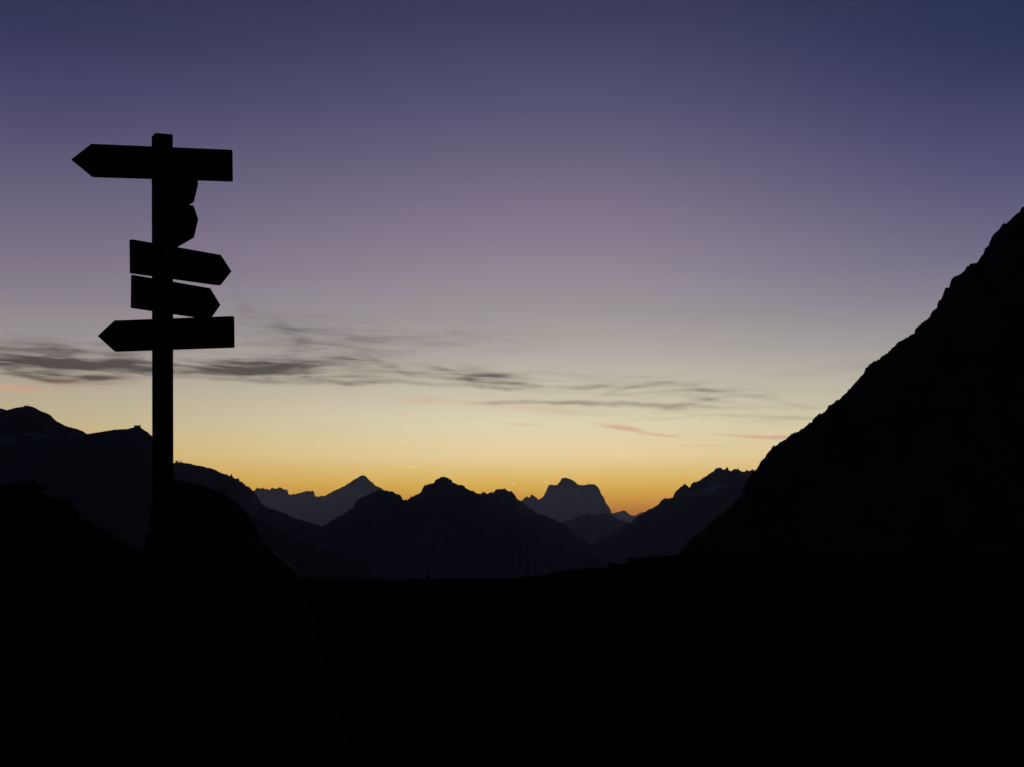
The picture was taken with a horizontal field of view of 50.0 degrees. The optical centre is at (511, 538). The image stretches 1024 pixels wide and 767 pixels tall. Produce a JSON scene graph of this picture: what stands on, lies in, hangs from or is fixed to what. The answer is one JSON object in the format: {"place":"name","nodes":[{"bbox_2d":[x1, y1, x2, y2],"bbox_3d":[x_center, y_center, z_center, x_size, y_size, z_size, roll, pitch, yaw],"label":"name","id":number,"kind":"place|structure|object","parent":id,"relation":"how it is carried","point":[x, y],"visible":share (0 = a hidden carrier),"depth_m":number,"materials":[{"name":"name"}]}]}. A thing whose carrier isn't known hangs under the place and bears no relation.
{"place":"outdoors","nodes":[
{"label":"outdoors","id":0,"kind":"place"},
{"bbox_2d":[0,406,260,538],"bbox_3d":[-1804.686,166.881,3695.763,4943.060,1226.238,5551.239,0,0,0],"label":"mountain","id":1,"kind":"structure","parent":0,"point":[26,432],"depth_m":3587.79,"materials":[{"name":"black stone"}]},
{"bbox_2d":[0,428,307,578],"bbox_3d":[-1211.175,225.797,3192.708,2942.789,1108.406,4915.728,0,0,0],"label":"mountain","id":2,"kind":"structure","parent":0,"point":[104,478],"depth_m":3077.00,"materials":[{"name":"black stone"}]},
{"bbox_2d":[173,462,321,538],"bbox_3d":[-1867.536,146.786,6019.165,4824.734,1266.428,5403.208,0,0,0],"label":"mountain","id":3,"kind":"structure","parent":0,"point":[248,500],"depth_m":5947.49,"materials":[{"name":"black stone"}]},
{"bbox_2d":[254,487,329,517],"bbox_3d":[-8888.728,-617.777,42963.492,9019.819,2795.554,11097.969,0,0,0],"label":"mountain","id":4,"kind":"structure","parent":0,"point":[279,499],"depth_m":42306.23,"materials":[{"name":"grey stone"}]},
{"bbox_2d":[219,488,401,579],"bbox_3d":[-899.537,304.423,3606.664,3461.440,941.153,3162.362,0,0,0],"label":"mountain","id":5,"kind":"structure","parent":0,"point":[307,559],"depth_m":3533.26,"materials":[{"name":"black stone"}]},
{"bbox_2d":[295,492,369,525],"bbox_3d":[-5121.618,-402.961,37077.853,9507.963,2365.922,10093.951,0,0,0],"label":"mountain","id":6,"kind":"structure","parent":0,"point":[327,511],"depth_m":36490.71,"materials":[{"name":"grey stone"}]},
{"bbox_2d":[325,475,383,497],"bbox_3d":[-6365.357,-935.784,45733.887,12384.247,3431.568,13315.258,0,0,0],"label":"mountain","id":7,"kind":"structure","parent":0,"point":[362,484],"depth_m":45630.67,"materials":[{"name":"grey stone"}]},
{"bbox_2d":[298,477,609,579],"bbox_3d":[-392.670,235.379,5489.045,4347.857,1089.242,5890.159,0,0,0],"label":"mountain","id":8,"kind":"structure","parent":0,"point":[443,527],"depth_m":5153.23,"materials":[{"name":"black stone"}]},
{"bbox_2d":[0,481,1023,766],"bbox_3d":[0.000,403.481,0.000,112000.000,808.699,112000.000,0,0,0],"label":"ground","id":9,"kind":"structure","parent":0,"point":[382,660],"depth_m":12.18,"materials":[{"name":"black plant"}]},
{"bbox_2d":[71,133,234,766],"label":"signpost","id":10,"kind":"object","parent":9,"relation":"on","point":[163,259],"visible":1,"depth_m":5.75,"materials":[{"name":"black wood"}]},
{"bbox_2d":[74,481,354,766],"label":"boulder","id":11,"kind":"object","parent":9,"relation":"on","point":[253,686],"visible":0.89,"depth_m":6.39,"materials":[{"name":"black stone"}]},
{"bbox_2d":[0,0,1023,515],"label":"sky","id":12,"kind":"structure","parent":0,"point":[632,250],"materials":[{"name":"purple"}]},
{"bbox_2d":[481,488,623,564],"bbox_3d":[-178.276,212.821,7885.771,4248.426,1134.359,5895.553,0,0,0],"label":"mountain","id":13,"kind":"structure","parent":0,"point":[505,500],"depth_m":7719.57,"materials":[{"name":"black stone"}]},
{"bbox_2d":[521,478,621,522],"bbox_3d":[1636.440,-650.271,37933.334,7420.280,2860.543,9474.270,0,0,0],"label":"mountain","id":14,"kind":"structure","parent":0,"point":[565,499],"depth_m":37308.82,"materials":[{"name":"grey stone"}]},
{"bbox_2d":[561,513,629,543],"bbox_3d":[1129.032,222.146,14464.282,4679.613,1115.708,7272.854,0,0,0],"label":"mountain","id":15,"kind":"structure","parent":0,"point":[590,529],"depth_m":14270.64,"materials":[{"name":"grey stone"}]},
{"bbox_2d":[612,510,644,522],"bbox_3d":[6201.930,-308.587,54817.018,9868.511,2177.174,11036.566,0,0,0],"label":"mountain","id":16,"kind":"structure","parent":0,"point":[623,515],"depth_m":54375.65,"materials":[{"name":"grey stone"}]},
{"bbox_2d":[591,467,754,563],"bbox_3d":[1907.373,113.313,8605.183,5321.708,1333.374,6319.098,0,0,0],"label":"mountain","id":17,"kind":"structure","parent":0,"point":[679,520],"depth_m":8420.06,"materials":[{"name":"black stone"}]},
{"bbox_2d":[677,207,1023,558],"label":"slope","id":18,"kind":"structure","parent":0,"point":[911,446],"depth_m":534.91,"materials":[{"name":"black stone"}]}
]}

